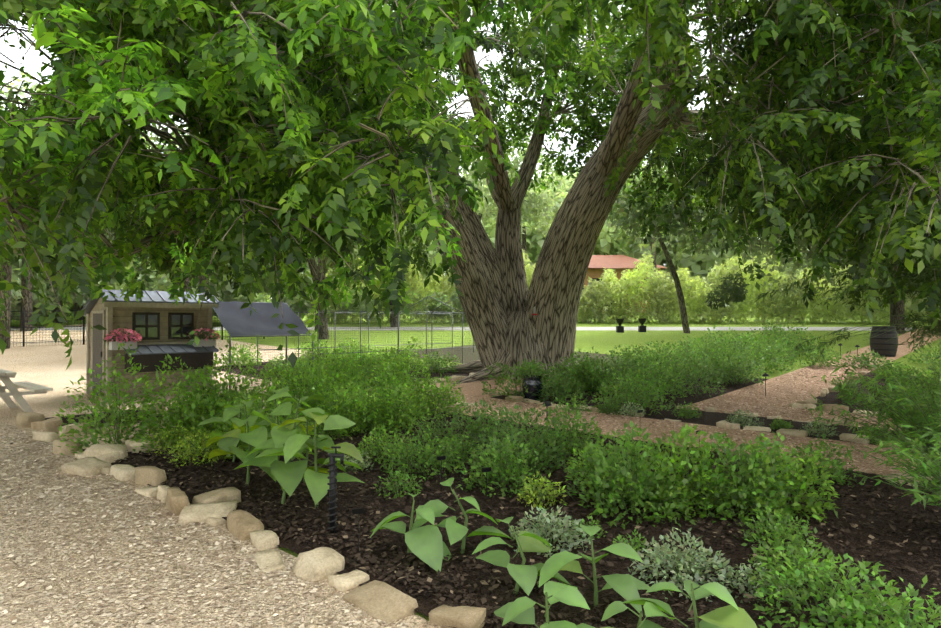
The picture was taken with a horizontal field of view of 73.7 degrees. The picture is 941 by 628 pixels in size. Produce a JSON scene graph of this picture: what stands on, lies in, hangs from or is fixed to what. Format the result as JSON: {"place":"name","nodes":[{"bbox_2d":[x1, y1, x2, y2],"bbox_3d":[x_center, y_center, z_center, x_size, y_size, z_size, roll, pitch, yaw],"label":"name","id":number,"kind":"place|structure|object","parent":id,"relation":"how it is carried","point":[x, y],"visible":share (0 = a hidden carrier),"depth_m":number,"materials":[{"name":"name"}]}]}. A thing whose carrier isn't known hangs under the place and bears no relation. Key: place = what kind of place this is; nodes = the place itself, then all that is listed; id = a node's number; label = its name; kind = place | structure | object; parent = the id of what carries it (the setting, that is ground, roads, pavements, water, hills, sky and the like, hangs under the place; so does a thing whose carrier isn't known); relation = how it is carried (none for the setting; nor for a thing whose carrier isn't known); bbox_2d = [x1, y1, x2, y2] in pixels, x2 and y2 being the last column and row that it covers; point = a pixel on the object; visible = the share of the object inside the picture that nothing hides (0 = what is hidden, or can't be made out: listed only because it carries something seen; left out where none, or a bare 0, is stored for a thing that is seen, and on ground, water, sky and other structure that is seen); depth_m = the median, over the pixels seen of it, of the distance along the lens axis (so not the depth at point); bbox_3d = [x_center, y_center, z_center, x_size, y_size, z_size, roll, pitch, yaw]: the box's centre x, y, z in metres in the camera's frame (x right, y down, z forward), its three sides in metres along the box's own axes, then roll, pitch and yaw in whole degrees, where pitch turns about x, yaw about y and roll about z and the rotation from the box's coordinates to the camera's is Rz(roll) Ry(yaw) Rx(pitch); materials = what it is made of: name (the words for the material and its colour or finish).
{"place":"outdoors","nodes":[
{"label":"outdoors","id":0,"kind":"place"},
{"bbox_2d":[0,328,306,431],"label":"ground","id":1,"kind":"structure","parent":0,"point":[45,363],"depth_m":15.81,"materials":[{"name":"beige gravel"}]},
{"bbox_2d":[0,369,52,411],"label":"picnic table","id":2,"kind":"object","parent":1,"relation":"on","point":[12,387],"visible":0.88,"depth_m":10.52,"materials":[{"name":"beige paint"}]},
{"bbox_2d":[44,409,162,425],"bbox_3d":[-5.686,1.610,9.734,1.300,0.005,1.350,-1,-1,43],"label":"mulch bed","id":3,"kind":"object","parent":1,"relation":"on","point":[64,420],"visible":0.17,"depth_m":9.67,"materials":[{"name":"brown soil"}]},
{"bbox_2d":[82,289,218,398],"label":"chicken coop shed","id":4,"kind":"structure","parent":1,"relation":"on","point":[161,323],"depth_m":12.92,"materials":[{"name":"beige wood"}]},
{"bbox_2d":[67,407,264,448],"bbox_3d":[-3.698,1.684,10.247,1.900,0.060,5.280,-1,-1,43],"label":"gravel path cross","id":5,"kind":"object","parent":1,"relation":"on","point":[99,441],"depth_m":8.66,"materials":[{"name":"beige gravel"}]},
{"bbox_2d":[85,309,256,339],"bbox_3d":[-11.624,0.447,24.952,6.000,1.450,2.500,0,-1,1],"label":"field fence","id":6,"kind":"object","parent":1,"relation":"on","point":[225,330],"depth_m":25.59,"materials":[{"name":"black metal"}]},
{"bbox_2d":[221,296,473,389],"bbox_3d":[-2.742,0.595,17.145,3.084,2.310,9.464,-1,-1,43],"label":"chicken run frame","id":7,"kind":"object","parent":1,"relation":"on","point":[398,313],"visible":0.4,"depth_m":17.09,"materials":[{"name":"grey metal"}]},
{"bbox_2d":[213,301,310,336],"bbox_3d":[-4.673,0.089,13.996,1.550,0.798,2.180,-1,-1,43],"label":"tarp canopy","id":8,"kind":"object","parent":7,"relation":"on","point":[235,319],"visible":0.85,"depth_m":14.08,"materials":[{"name":"grey fabric"}]},
{"bbox_2d":[0,415,442,627],"bbox_3d":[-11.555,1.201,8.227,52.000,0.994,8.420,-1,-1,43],"label":"gravel path","id":9,"kind":"structure","parent":0,"point":[412,620],"depth_m":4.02,"materials":[{"name":"beige gravel"}]},
{"bbox_2d":[0,0,860,302],"label":"sky","id":10,"kind":"structure","parent":0,"point":[33,62],"materials":[{"name":"white"}]},
{"bbox_2d":[11,327,910,329],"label":"road","id":11,"kind":"structure","parent":0,"point":[602,328],"depth_m":31.68,"materials":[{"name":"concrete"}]},
{"bbox_2d":[0,72,940,348],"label":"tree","id":12,"kind":"object","parent":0,"point":[707,273],"depth_m":35.48,"materials":[{"name":"green plant"}]},
{"bbox_2d":[11,310,940,620],"bbox_3d":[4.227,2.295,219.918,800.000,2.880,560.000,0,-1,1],"label":"lawn","id":13,"kind":"structure","parent":0,"point":[597,340],"depth_m":27.05,"materials":[{"name":"green plant"}]},
{"bbox_2d":[11,308,264,346],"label":"field fence posts","id":14,"kind":"object","parent":13,"relation":"on","point":[83,340],"visible":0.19,"depth_m":23.45,"materials":[{"name":"black wood"}]},
{"bbox_2d":[10,311,82,346],"bbox_3d":[-18.177,0.587,22.329,7.000,1.480,3.000,0,-1,1],"label":"field fence","id":15,"kind":"object","parent":14,"relation":"on","point":[36,324],"depth_m":23.23,"materials":[{"name":"black metal"}]},
{"bbox_2d":[34,324,317,366],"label":"sandy ground","id":16,"kind":"structure","parent":13,"relation":"on","point":[221,344],"depth_m":22.60,"materials":[{"name":"beige sand"}]},
{"bbox_2d":[213,356,469,388],"bbox_3d":[-3.451,1.494,16.582,6.400,0.436,4.300,-1,-1,43],"label":"mulch bed","id":17,"kind":"object","parent":13,"relation":"on","point":[432,375],"visible":0.15,"depth_m":16.23,"materials":[{"name":"brown soil"}]},
{"bbox_2d":[258,313,451,371],"bbox_3d":[-3.093,0.868,19.003,4.818,1.800,5.351,0,-1,1],"label":"metal fence","id":18,"kind":"object","parent":13,"relation":"on","point":[388,328],"depth_m":19.09,"materials":[{"name":"grey metal"}]},
{"bbox_2d":[319,311,479,370],"bbox_3d":[-1.050,0.849,17.089,4.818,1.800,5.351,0,-1,1],"label":"metal fence","id":19,"kind":"object","parent":13,"relation":"on","point":[366,318],"visible":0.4,"depth_m":15.47,"materials":[{"name":"grey metal"}]},
{"bbox_2d":[452,315,474,351],"bbox_3d":[0.390,0.884,20.674,2.081,1.800,1.874,0,-1,1],"label":"fence","id":20,"kind":"object","parent":13,"relation":"on","point":[460,322],"depth_m":21.36,"materials":[{"name":"grey metal"}]},
{"bbox_2d":[16,371,933,627],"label":"stone edging","id":21,"kind":"object","parent":13,"relation":"on","point":[383,601],"visible":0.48,"depth_m":5.19,"materials":[{"name":"stone"}]},
{"bbox_2d":[52,253,940,627],"bbox_3d":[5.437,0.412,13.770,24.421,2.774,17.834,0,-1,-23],"label":"garden plants","id":22,"kind":"object","parent":13,"relation":"on","point":[216,425],"visible":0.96,"depth_m":6.04,"materials":[{"name":"green plant"}]},
{"bbox_2d":[82,409,940,627],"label":"mulch bed","id":23,"kind":"object","parent":13,"relation":"on","point":[427,605],"visible":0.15,"depth_m":4.64,"materials":[{"name":"brown wood"}]},
{"bbox_2d":[327,446,343,532],"bbox_3d":[-1.018,1.334,4.742,0.133,0.667,0.084,0,-1,1],"label":"hose bib post","id":24,"kind":"object","parent":23,"relation":"on","point":[331,522],"visible":1,"depth_m":4.73,"materials":[{"name":"black metal"}]},
{"bbox_2d":[352,343,859,552],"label":"path lights","id":25,"kind":"object","parent":23,"relation":"on","point":[441,458],"visible":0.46,"depth_m":5.96,"materials":[{"name":"black metal"}]},
{"bbox_2d":[407,344,672,370],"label":"dirt","id":26,"kind":"structure","parent":13,"relation":"on","point":[467,355],"depth_m":20.28,"materials":[{"name":"brown soil"}]},
{"bbox_2d":[0,0,940,383],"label":"tree","id":27,"kind":"object","parent":26,"relation":"on","point":[244,52],"depth_m":6.31,"materials":[{"name":"green plant"}]},
{"bbox_2d":[386,283,536,314],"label":"bird feeders","id":28,"kind":"object","parent":27,"relation":"on","point":[534,309],"visible":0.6,"depth_m":15.26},
{"bbox_2d":[581,255,666,312],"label":"house","id":29,"kind":"structure","parent":13,"relation":"on","point":[618,263],"depth_m":45.84,"materials":[{"name":"brown wood"}]},
{"bbox_2d":[491,373,767,416],"bbox_3d":[3.783,1.580,13.846,3.300,0.320,6.400,-1,-1,43],"label":"mulch bed","id":30,"kind":"object","parent":13,"relation":"on","point":[697,397],"visible":0.19,"depth_m":12.72,"materials":[{"name":"brown soil"}]},
{"bbox_2d":[522,375,542,399],"bbox_3d":[1.216,1.454,12.302,0.410,0.490,0.410,0,-1,1],"label":"glazed pot","id":31,"kind":"object","parent":30,"relation":"on","point":[529,382],"visible":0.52,"depth_m":12.14,"materials":[{"name":"black ceramic"}]},
{"bbox_2d":[616,318,646,332],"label":"garden urns","id":32,"kind":"object","parent":13,"relation":"on","point":[641,328],"visible":0.98,"depth_m":29.24,"materials":[{"name":"black metal"}]},
{"bbox_2d":[643,409,913,444],"bbox_3d":[7.292,1.674,7.132,11.000,0.017,1.400,-1,-1,43],"label":"mulch bed strip","id":33,"kind":"object","parent":13,"relation":"on","point":[709,418],"visible":0.46,"depth_m":9.95,"materials":[{"name":"black soil"}]},
{"bbox_2d":[713,328,940,406],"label":"path","id":34,"kind":"structure","parent":13,"relation":"on","point":[902,350],"depth_m":14.53,"materials":[{"name":"beige gravel"}]},
{"bbox_2d":[870,326,897,356],"bbox_3d":[13.017,0.854,19.757,0.759,0.950,0.759,0,-1,1],"label":"barrel","id":35,"kind":"object","parent":34,"relation":"on","point":[881,346],"visible":0.85,"depth_m":19.47,"materials":[{"name":"brown wood"}]},
{"bbox_2d":[813,372,940,413],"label":"mulch bed","id":36,"kind":"object","parent":13,"relation":"on","point":[830,398],"visible":0.06,"depth_m":12.47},
{"bbox_2d":[365,358,920,474],"bbox_3d":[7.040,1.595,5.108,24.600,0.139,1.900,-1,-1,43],"label":"tan path","id":37,"kind":"structure","parent":0,"point":[753,438],"depth_m":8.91,"materials":[{"name":"brown gravel"}]},
{"bbox_2d":[422,377,547,396],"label":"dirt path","id":38,"kind":"structure","parent":37,"relation":"on","point":[474,388],"depth_m":14.01,"materials":[{"name":"brown soil"}]},
{"bbox_2d":[686,398,905,430],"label":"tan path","id":39,"kind":"structure","parent":0,"point":[762,407],"depth_m":10.99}
]}

